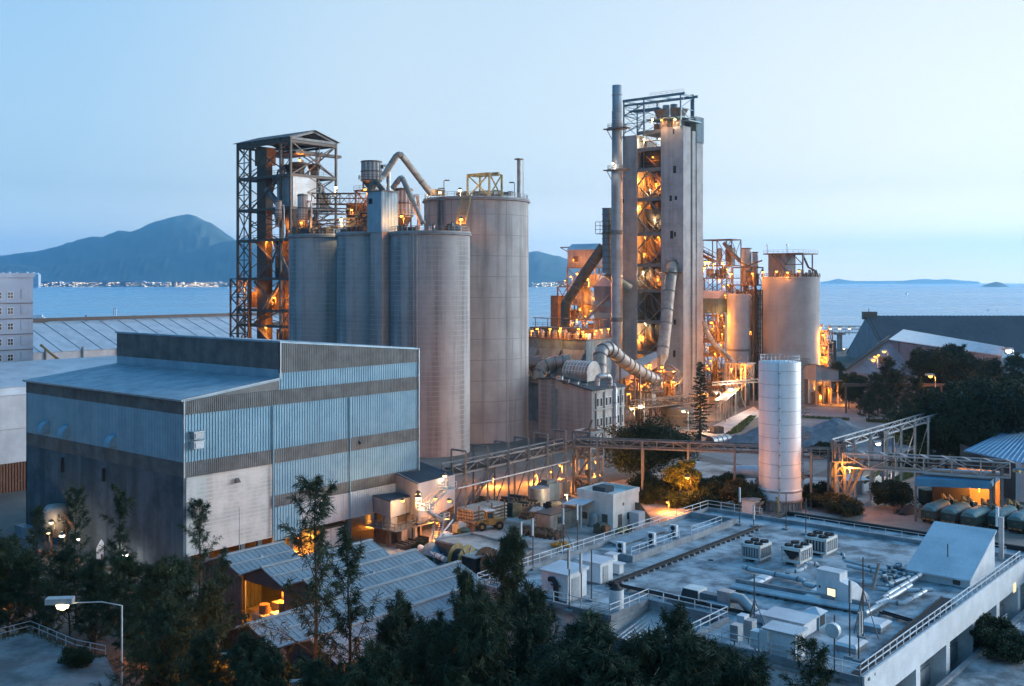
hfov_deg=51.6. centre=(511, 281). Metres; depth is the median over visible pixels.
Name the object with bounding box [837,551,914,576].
roof pipe
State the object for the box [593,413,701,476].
broadleaf tree
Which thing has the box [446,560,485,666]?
casuarina tree
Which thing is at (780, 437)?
white tank
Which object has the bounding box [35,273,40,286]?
tower block
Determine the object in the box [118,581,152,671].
casuarina tree
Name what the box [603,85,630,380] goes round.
chimney
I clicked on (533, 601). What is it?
casuarina tree
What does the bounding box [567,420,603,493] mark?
transfer tower
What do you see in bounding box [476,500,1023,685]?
flat roof building
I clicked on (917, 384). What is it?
casuarina tree
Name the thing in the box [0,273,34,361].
apartment block
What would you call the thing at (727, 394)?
covered gangway
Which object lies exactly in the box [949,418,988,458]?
casuarina tree
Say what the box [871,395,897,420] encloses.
casuarina tree
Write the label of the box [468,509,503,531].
wheel loader
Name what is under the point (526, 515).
pallet load
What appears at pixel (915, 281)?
distant hills
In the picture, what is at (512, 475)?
pipe run
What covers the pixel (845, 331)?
pier conveyor
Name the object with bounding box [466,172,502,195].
gantry frame
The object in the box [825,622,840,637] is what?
dish
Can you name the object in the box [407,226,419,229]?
deck machine
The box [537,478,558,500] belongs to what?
machine part
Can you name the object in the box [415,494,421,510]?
flood lamp
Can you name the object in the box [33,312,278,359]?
long warehouse
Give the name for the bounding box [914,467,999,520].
canopy bay
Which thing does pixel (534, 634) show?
casuarina tree
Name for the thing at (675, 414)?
round tank
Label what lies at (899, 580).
roof pipe
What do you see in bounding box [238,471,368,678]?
casuarina tree
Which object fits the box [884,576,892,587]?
valve
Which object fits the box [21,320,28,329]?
window
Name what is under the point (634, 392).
pipe support
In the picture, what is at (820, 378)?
loading shed
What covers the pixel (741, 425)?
grass
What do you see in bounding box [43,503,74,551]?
mixer hopper
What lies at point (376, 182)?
feed pipe
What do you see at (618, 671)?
casuarina tree
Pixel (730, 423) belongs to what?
works road
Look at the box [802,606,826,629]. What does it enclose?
vent cowl
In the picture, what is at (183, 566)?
casuarina tree
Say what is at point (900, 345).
white roof store
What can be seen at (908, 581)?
roof pipe
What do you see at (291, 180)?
steel tower
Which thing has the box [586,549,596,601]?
antenna mast
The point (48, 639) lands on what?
grass
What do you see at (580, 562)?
antenna mast
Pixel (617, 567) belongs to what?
cabinet
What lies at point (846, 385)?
pipe trestle
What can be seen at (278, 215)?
dust filter
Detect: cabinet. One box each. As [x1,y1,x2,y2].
[604,551,619,561]
[613,561,625,574]
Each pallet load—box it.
[396,540,414,550]
[408,535,428,544]
[475,495,491,502]
[499,494,527,502]
[519,498,539,512]
[519,511,534,519]
[529,507,544,511]
[615,526,627,533]
[625,525,634,532]
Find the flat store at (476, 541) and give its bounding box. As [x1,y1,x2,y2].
[435,532,531,574]
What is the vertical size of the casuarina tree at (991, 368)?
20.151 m
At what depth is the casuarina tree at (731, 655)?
77.14 m
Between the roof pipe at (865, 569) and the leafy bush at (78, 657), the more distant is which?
the roof pipe at (865, 569)
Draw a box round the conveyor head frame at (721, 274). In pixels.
[703,239,741,382]
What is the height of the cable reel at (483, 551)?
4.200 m
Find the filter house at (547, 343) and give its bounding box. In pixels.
[529,317,612,420]
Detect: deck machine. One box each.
[291,225,302,233]
[302,227,318,233]
[320,226,333,233]
[341,227,354,231]
[397,224,406,230]
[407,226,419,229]
[431,188,445,195]
[436,226,446,229]
[447,221,454,230]
[454,225,462,230]
[472,190,500,195]
[504,191,513,195]
[556,375,563,380]
[562,379,569,384]
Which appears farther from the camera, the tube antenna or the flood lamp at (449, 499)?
the flood lamp at (449, 499)
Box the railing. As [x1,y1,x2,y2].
[849,596,953,680]
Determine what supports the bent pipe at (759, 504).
on the yard paving at (657, 507)
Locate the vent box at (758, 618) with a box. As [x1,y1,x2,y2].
[755,609,766,623]
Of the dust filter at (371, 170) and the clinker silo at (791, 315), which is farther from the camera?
the clinker silo at (791, 315)
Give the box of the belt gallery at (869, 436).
[832,412,951,498]
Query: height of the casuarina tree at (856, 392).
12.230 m
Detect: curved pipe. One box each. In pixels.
[702,320,731,378]
[724,312,726,380]
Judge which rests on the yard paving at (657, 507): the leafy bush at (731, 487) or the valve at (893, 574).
the leafy bush at (731, 487)
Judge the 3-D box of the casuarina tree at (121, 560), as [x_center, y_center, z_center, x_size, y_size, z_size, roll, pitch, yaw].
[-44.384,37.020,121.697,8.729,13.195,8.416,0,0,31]
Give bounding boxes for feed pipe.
[357,197,366,219]
[367,179,384,190]
[381,151,433,195]
[390,175,425,224]
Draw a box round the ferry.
[33,315,44,322]
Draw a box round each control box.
[730,622,742,645]
[736,612,748,632]
[744,617,756,642]
[750,628,759,650]
[759,628,768,652]
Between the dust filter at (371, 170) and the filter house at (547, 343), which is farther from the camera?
the filter house at (547, 343)
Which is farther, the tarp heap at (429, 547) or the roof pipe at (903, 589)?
the tarp heap at (429, 547)
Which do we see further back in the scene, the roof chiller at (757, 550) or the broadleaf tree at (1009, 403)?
the broadleaf tree at (1009, 403)
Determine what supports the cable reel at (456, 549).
on the yard paving at (657, 507)
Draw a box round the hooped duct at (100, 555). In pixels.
[96,540,103,559]
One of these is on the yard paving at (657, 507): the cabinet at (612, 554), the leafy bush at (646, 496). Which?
the leafy bush at (646, 496)
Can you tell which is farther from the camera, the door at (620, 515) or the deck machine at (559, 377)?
the deck machine at (559, 377)
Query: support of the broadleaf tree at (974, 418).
on the ground at (12, 508)
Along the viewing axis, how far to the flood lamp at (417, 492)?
172.51 m
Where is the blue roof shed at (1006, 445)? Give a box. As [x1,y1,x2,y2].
[960,431,1023,501]
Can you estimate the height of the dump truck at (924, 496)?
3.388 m
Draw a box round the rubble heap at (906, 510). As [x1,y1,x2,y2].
[893,503,918,515]
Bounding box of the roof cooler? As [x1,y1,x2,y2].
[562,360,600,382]
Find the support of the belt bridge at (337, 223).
attached to the filter stand
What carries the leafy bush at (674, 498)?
on the ground at (12, 508)
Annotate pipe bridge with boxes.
[574,436,758,503]
[629,394,699,408]
[802,447,837,509]
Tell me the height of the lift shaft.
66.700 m
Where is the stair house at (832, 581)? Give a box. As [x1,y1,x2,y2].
[816,566,868,602]
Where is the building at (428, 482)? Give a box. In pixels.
[365,461,456,546]
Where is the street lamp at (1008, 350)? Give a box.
[1002,348,1013,352]
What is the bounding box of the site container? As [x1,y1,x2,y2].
[534,504,579,531]
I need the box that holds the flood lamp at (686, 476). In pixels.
[684,474,690,488]
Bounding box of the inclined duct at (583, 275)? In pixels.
[561,243,601,326]
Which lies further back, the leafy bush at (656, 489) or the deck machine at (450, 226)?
the deck machine at (450, 226)
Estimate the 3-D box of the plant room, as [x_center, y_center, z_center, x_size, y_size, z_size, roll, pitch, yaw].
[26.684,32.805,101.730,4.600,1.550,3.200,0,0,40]
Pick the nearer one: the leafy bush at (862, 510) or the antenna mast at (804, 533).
the antenna mast at (804, 533)
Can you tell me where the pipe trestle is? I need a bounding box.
[843,383,945,412]
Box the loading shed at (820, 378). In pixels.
[803,363,842,404]
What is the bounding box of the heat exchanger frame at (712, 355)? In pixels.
[703,314,725,396]
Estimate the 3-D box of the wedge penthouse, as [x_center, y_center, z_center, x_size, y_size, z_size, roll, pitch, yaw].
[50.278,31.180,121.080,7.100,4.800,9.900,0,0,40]
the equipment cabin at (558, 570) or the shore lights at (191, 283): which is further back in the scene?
the shore lights at (191, 283)
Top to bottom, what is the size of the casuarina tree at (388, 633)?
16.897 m
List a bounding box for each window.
[7,292,13,298]
[7,307,13,314]
[7,323,13,329]
[7,338,13,345]
[7,354,13,361]
[21,289,28,298]
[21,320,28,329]
[21,336,28,344]
[21,351,28,360]
[582,512,586,518]
[827,587,835,597]
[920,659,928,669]
[950,637,956,645]
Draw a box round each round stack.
[740,248,751,293]
[752,252,758,395]
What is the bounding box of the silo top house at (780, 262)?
[763,249,817,276]
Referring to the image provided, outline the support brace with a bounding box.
[438,519,452,536]
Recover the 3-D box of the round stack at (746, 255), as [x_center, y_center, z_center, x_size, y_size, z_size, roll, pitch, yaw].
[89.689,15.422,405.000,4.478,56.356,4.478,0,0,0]
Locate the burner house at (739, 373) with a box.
[722,356,755,406]
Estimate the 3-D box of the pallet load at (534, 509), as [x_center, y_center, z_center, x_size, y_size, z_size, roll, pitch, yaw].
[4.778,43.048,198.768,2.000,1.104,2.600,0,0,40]
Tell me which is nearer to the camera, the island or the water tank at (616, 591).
the water tank at (616, 591)
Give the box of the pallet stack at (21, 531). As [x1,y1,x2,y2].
[14,523,34,539]
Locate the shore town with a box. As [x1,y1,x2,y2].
[41,281,246,285]
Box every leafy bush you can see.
[57,645,95,668]
[136,673,186,685]
[198,653,342,685]
[329,662,412,685]
[393,668,533,685]
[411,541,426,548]
[624,471,665,489]
[639,490,655,504]
[643,479,682,500]
[660,491,685,507]
[679,477,715,493]
[679,489,718,510]
[698,480,734,502]
[711,471,746,482]
[719,477,759,502]
[731,487,767,507]
[802,487,806,502]
[803,480,833,507]
[808,441,837,454]
[813,491,840,512]
[827,493,863,517]
[853,504,865,514]
[869,479,919,504]
[888,452,921,467]
[969,612,1018,648]
[978,628,1023,664]
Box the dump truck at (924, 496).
[918,488,931,505]
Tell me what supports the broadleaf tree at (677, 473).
on the yard paving at (657, 507)
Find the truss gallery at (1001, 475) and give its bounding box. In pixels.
[841,450,1015,506]
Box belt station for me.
[875,430,894,481]
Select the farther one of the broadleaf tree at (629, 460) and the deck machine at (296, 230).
the deck machine at (296, 230)
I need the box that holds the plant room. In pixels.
[761,606,818,636]
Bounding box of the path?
[862,471,899,491]
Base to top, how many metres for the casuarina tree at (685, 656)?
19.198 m
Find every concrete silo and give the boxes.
[287,229,341,342]
[335,226,369,344]
[388,225,471,457]
[422,191,529,443]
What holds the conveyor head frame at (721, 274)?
on the ground at (12, 508)
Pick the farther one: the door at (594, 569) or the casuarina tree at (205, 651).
the door at (594, 569)
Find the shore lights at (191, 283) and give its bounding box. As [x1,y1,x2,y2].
[41,282,565,286]
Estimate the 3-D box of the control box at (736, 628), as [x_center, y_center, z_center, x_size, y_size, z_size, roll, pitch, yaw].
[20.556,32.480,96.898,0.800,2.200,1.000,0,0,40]
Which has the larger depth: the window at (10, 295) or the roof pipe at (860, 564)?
the window at (10, 295)
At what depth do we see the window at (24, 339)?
253.41 m
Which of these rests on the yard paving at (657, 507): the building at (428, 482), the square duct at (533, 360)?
the building at (428, 482)
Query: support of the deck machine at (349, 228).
on the concrete silo at (353, 287)
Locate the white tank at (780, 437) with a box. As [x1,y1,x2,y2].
[757,354,809,511]
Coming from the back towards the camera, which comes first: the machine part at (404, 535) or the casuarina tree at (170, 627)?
the machine part at (404, 535)
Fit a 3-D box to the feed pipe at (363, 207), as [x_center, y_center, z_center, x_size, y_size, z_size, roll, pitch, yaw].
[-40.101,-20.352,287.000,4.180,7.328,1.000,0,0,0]
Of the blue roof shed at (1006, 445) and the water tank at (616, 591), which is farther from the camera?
the blue roof shed at (1006, 445)
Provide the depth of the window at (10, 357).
250.79 m
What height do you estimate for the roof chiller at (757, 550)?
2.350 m
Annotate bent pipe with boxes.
[755,501,763,514]
[775,497,778,512]
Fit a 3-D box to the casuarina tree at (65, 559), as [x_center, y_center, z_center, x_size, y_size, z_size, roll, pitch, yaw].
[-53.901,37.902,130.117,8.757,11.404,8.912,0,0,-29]
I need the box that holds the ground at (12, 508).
[0,348,1023,685]
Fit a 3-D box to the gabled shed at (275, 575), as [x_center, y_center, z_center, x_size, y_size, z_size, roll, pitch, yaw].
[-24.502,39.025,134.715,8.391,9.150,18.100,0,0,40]
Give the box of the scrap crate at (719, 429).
[710,426,723,433]
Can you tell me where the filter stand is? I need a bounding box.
[353,185,388,230]
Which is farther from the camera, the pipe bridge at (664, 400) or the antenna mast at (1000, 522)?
the pipe bridge at (664, 400)
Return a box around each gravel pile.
[719,426,758,446]
[801,417,881,447]
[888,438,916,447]
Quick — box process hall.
[22,331,419,566]
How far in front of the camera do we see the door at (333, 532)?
173.55 m
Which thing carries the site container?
on the yard paving at (657, 507)
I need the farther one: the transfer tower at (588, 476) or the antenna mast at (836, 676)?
the transfer tower at (588, 476)
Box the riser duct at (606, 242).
[595,208,632,292]
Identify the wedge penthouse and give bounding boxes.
[905,521,996,588]
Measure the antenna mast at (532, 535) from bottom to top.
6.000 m
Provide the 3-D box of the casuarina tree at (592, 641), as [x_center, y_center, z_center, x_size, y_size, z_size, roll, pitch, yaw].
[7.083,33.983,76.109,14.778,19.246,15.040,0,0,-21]
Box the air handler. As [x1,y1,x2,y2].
[679,584,763,617]
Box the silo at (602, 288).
[593,277,610,337]
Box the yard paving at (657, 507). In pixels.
[248,461,872,611]
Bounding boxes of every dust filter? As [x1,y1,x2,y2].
[274,200,284,226]
[296,193,311,227]
[358,160,390,190]
[393,188,420,229]
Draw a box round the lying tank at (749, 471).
[732,465,758,484]
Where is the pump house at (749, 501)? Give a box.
[741,497,761,513]
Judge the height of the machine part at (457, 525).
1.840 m
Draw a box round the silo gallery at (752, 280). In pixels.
[729,260,763,396]
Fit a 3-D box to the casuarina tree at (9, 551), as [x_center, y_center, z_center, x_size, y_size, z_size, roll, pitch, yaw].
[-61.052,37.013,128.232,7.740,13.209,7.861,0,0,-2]
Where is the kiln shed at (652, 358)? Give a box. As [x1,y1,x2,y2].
[614,352,658,422]
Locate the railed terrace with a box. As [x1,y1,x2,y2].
[0,621,119,685]
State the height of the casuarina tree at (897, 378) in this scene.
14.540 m
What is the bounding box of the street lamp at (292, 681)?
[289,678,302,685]
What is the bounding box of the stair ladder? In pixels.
[456,191,470,223]
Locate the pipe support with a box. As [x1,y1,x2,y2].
[619,367,640,424]
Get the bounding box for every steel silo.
[727,294,749,399]
[749,289,761,394]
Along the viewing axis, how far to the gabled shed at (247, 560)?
135.35 m
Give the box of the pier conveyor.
[825,326,857,332]
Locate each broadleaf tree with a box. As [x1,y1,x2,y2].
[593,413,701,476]
[661,459,702,494]
[833,372,868,402]
[837,386,855,408]
[885,403,959,467]
[904,449,916,456]
[905,343,973,391]
[910,410,986,468]
[913,385,1002,468]
[935,353,1000,383]
[942,374,1023,437]
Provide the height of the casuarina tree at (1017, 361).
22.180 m
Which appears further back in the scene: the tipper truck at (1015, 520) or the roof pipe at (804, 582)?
the tipper truck at (1015, 520)
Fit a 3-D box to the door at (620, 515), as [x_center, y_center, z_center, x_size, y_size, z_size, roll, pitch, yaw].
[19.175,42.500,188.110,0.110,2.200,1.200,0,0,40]
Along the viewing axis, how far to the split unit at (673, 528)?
137.98 m
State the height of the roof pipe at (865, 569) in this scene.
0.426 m
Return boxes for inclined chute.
[722,241,740,260]
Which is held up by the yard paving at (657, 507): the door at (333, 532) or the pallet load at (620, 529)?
the pallet load at (620, 529)
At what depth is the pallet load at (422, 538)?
174.95 m
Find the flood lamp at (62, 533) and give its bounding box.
[58,531,65,547]
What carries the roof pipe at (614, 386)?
attached to the concrete mill block at (569, 408)
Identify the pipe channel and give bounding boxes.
[729,578,869,613]
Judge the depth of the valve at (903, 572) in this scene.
118.96 m
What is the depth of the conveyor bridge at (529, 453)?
200.59 m
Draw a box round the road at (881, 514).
[839,478,1023,545]
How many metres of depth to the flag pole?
143.05 m
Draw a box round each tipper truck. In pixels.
[920,493,957,521]
[940,495,977,524]
[960,498,996,526]
[987,498,1023,529]
[1007,509,1023,533]
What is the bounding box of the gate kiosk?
[846,474,869,494]
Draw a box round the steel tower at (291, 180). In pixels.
[229,130,341,339]
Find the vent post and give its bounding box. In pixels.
[514,158,523,196]
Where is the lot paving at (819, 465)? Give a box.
[700,407,980,478]
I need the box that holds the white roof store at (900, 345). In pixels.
[845,329,1023,382]
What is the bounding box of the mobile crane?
[40,344,58,358]
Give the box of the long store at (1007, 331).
[846,308,1023,358]
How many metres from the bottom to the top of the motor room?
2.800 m
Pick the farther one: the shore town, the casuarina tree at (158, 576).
the shore town
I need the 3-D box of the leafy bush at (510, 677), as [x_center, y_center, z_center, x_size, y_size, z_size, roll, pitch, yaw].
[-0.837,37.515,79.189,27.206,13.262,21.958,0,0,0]
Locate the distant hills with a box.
[820,278,978,283]
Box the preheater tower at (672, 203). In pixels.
[623,89,703,404]
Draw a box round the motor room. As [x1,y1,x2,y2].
[761,620,807,660]
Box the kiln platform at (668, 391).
[655,364,683,415]
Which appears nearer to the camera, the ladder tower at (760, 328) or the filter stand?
the filter stand
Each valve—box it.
[879,569,888,581]
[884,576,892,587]
[886,565,892,572]
[889,569,898,579]
[898,567,907,575]
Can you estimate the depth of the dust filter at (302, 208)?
291.98 m
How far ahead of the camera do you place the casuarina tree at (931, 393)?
245.43 m
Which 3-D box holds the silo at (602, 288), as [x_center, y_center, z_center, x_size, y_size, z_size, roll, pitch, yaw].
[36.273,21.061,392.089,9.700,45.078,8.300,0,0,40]
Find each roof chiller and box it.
[741,538,771,563]
[781,540,811,566]
[804,530,837,557]
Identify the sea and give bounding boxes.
[33,283,1023,363]
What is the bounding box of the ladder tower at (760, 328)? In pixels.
[756,290,762,399]
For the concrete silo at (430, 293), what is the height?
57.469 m
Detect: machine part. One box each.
[397,529,410,541]
[438,531,451,536]
[452,521,466,532]
[457,527,469,533]
[505,501,520,517]
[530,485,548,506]
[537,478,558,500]
[543,500,560,508]
[556,478,570,498]
[587,513,598,526]
[593,522,606,533]
[602,525,610,533]
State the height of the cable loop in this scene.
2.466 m
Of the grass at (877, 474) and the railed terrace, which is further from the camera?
the grass at (877, 474)
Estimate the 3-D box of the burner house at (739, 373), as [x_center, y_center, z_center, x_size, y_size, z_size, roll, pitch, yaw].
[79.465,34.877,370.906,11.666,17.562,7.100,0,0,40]
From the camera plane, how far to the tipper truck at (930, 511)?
190.94 m
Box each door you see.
[323,528,330,546]
[331,525,343,546]
[556,578,563,600]
[572,576,579,599]
[589,566,596,582]
[602,514,607,524]
[603,565,607,581]
[618,514,621,526]
[779,637,790,658]
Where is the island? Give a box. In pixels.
[982,282,1023,286]
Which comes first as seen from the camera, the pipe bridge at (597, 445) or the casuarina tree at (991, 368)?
the pipe bridge at (597, 445)
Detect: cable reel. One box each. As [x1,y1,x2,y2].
[447,543,474,562]
[475,547,498,577]
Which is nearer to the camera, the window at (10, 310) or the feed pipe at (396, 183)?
the window at (10, 310)
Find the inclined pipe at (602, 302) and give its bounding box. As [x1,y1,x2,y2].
[582,295,608,322]
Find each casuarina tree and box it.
[0,527,32,636]
[0,531,50,635]
[0,548,65,635]
[17,504,57,628]
[40,542,88,636]
[46,483,106,621]
[69,555,120,652]
[89,595,215,685]
[90,547,148,650]
[98,483,148,635]
[102,554,201,685]
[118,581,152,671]
[147,551,201,663]
[168,621,235,685]
[176,498,221,603]
[176,577,234,681]
[202,628,267,685]
[208,546,250,671]
[226,635,305,685]
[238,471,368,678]
[291,649,352,685]
[303,523,383,676]
[310,636,419,685]
[361,604,415,685]
[384,586,425,651]
[392,613,485,685]
[417,608,460,669]
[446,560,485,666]
[446,587,541,685]
[474,523,543,676]
[493,608,566,685]
[495,577,564,677]
[511,604,621,685]
[513,636,594,685]
[521,615,622,685]
[559,644,678,685]
[586,618,679,685]
[637,623,728,685]
[654,599,697,647]
[689,633,763,685]
[699,647,779,685]
[777,632,830,685]
[813,647,839,685]
[829,361,851,397]
[843,376,868,411]
[857,391,879,419]
[859,371,893,414]
[869,356,905,393]
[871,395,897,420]
[876,370,912,411]
[896,378,924,405]
[899,347,937,390]
[908,388,959,468]
[909,416,954,467]
[914,386,940,403]
[936,343,978,390]
[936,375,1022,451]
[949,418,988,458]
[965,357,1009,383]
[993,352,1023,380]
[1013,379,1023,463]
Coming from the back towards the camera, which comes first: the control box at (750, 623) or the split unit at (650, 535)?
the split unit at (650, 535)
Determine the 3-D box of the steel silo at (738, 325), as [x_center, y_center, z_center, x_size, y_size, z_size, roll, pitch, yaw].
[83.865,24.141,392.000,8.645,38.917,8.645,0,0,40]
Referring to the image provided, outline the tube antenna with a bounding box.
[864,562,880,590]
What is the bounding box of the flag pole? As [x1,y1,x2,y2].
[239,507,239,549]
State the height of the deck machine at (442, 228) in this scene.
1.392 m
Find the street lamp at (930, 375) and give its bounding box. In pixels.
[925,374,935,387]
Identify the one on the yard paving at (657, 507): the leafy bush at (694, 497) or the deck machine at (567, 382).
the leafy bush at (694, 497)
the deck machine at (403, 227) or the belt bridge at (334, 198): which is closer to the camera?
the deck machine at (403, 227)
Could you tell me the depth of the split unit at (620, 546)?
128.85 m
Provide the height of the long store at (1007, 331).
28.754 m
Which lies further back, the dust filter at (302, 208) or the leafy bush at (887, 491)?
the dust filter at (302, 208)
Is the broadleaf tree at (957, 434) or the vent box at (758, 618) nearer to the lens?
the vent box at (758, 618)
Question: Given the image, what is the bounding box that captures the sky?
[0,0,1023,282]
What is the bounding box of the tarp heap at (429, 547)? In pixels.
[419,542,443,564]
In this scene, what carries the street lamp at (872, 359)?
on the ground at (12, 508)
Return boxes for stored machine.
[252,602,273,620]
[270,600,283,615]
[271,591,283,610]
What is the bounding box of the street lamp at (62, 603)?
[45,596,122,684]
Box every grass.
[0,629,110,657]
[726,415,755,433]
[803,415,849,420]
[860,470,881,483]
[866,418,890,422]
[880,472,913,482]
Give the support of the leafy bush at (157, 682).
on the ground at (12, 508)
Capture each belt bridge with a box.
[308,208,354,214]
[309,216,366,229]
[311,193,366,204]
[703,246,717,261]
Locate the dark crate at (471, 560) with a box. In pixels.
[458,550,482,576]
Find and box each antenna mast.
[531,518,537,570]
[556,508,572,554]
[564,548,572,612]
[575,503,577,549]
[577,552,586,608]
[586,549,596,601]
[736,487,743,525]
[746,574,764,638]
[750,504,756,526]
[782,494,789,529]
[802,498,807,534]
[834,615,837,678]
[844,579,855,659]
[852,611,864,662]
[854,557,878,639]
[996,506,1003,560]
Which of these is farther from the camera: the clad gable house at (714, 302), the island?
the island
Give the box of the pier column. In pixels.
[834,333,845,350]
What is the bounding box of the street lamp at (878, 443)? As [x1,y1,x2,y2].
[873,441,881,445]
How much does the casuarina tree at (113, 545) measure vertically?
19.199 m
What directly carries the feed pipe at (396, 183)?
on the concrete silo at (430, 293)
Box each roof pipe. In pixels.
[594,373,612,385]
[609,383,616,437]
[741,565,816,588]
[785,562,807,573]
[808,561,819,567]
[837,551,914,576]
[846,564,909,578]
[848,578,893,587]
[864,589,927,615]
[872,574,887,581]
[873,583,912,605]
[877,586,933,592]
[880,572,922,598]
[884,575,910,586]
[893,564,905,568]
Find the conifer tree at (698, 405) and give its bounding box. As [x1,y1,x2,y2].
[682,362,716,444]
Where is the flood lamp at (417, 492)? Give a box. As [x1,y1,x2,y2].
[415,490,421,506]
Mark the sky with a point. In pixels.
(883, 140)
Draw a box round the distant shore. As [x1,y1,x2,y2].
[41,286,556,286]
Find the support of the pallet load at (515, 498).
on the ground at (12, 508)
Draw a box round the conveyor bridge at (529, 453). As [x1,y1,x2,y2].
[441,429,573,520]
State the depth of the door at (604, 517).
187.47 m
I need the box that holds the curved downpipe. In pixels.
[804,256,819,297]
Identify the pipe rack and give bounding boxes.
[712,379,758,385]
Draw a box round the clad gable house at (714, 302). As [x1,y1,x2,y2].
[703,291,726,397]
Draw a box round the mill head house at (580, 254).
[551,243,603,327]
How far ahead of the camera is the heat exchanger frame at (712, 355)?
401.32 m
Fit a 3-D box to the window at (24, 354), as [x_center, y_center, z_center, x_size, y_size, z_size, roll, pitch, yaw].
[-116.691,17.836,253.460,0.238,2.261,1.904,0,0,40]
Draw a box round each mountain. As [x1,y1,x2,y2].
[0,214,604,285]
[0,241,278,285]
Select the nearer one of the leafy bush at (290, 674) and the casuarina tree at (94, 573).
the leafy bush at (290, 674)
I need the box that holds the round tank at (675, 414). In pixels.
[660,405,694,426]
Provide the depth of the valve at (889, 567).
119.97 m
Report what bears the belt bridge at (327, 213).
attached to the steel platform at (358, 210)
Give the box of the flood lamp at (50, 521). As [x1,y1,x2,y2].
[48,519,54,532]
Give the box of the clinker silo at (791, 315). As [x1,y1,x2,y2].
[761,270,819,400]
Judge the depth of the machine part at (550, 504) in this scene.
199.10 m
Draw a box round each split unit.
[616,541,625,553]
[645,531,656,546]
[668,524,678,538]
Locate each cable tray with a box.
[605,581,670,598]
[611,525,761,585]
[667,595,750,615]
[878,610,912,621]
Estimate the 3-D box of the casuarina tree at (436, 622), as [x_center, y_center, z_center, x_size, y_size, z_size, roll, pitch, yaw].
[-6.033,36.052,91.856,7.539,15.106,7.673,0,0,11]
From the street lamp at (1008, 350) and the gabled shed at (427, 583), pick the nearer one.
the gabled shed at (427, 583)
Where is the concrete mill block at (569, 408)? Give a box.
[536,375,625,440]
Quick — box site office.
[562,482,652,528]
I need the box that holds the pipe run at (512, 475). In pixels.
[457,461,569,488]
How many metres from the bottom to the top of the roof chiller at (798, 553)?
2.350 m
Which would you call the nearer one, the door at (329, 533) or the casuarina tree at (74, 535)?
the casuarina tree at (74, 535)
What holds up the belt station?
on the road at (881, 514)
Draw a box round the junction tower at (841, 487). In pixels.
[829,440,866,510]
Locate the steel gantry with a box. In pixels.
[820,324,832,397]
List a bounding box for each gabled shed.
[202,540,298,628]
[227,560,481,679]
[241,538,389,623]
[281,548,436,649]
[284,582,476,675]
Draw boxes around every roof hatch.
[749,578,764,582]
[755,574,772,583]
[802,591,820,599]
[832,635,868,653]
[864,616,892,632]
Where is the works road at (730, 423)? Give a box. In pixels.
[702,407,758,436]
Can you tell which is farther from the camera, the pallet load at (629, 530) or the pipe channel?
the pallet load at (629, 530)
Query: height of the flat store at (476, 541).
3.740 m
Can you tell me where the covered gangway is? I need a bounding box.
[715,387,740,421]
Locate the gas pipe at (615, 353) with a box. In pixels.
[593,341,662,387]
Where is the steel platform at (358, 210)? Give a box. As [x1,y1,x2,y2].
[346,205,366,230]
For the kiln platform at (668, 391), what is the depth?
339.86 m
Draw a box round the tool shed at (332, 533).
[302,521,345,550]
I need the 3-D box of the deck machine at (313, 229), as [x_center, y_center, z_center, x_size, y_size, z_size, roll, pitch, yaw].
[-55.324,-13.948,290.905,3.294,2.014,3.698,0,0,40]
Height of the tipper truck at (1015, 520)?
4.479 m
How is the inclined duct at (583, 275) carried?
attached to the riser duct at (606, 242)
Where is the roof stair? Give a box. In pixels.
[467,449,503,504]
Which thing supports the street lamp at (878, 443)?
on the path
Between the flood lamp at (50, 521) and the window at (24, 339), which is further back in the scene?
the window at (24, 339)
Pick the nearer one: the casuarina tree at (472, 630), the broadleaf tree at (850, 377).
the casuarina tree at (472, 630)
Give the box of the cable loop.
[547,576,560,600]
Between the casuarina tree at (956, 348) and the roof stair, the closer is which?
the roof stair
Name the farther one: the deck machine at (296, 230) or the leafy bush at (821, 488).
the deck machine at (296, 230)
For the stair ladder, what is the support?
on the concrete silo at (430, 293)
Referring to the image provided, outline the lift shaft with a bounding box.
[366,190,399,345]
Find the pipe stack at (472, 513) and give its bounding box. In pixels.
[457,496,506,525]
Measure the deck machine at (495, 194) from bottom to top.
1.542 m
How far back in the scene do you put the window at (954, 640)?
110.88 m
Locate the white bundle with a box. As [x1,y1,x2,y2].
[417,545,446,561]
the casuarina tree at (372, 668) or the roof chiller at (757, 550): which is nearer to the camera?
the casuarina tree at (372, 668)
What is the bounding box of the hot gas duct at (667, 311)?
[656,258,681,375]
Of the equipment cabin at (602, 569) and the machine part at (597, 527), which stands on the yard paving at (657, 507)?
the machine part at (597, 527)
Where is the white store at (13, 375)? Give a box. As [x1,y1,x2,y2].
[0,356,116,493]
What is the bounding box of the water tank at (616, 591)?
[609,583,623,612]
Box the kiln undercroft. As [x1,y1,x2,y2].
[625,379,663,421]
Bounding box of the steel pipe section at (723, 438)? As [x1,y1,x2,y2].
[706,434,732,445]
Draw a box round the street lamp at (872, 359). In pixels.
[868,358,877,369]
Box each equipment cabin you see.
[539,560,588,602]
[576,553,614,584]
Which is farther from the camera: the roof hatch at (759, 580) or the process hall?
the process hall
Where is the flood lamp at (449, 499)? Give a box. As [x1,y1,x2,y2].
[447,498,452,511]
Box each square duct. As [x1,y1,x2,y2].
[529,355,540,376]
[531,354,569,382]

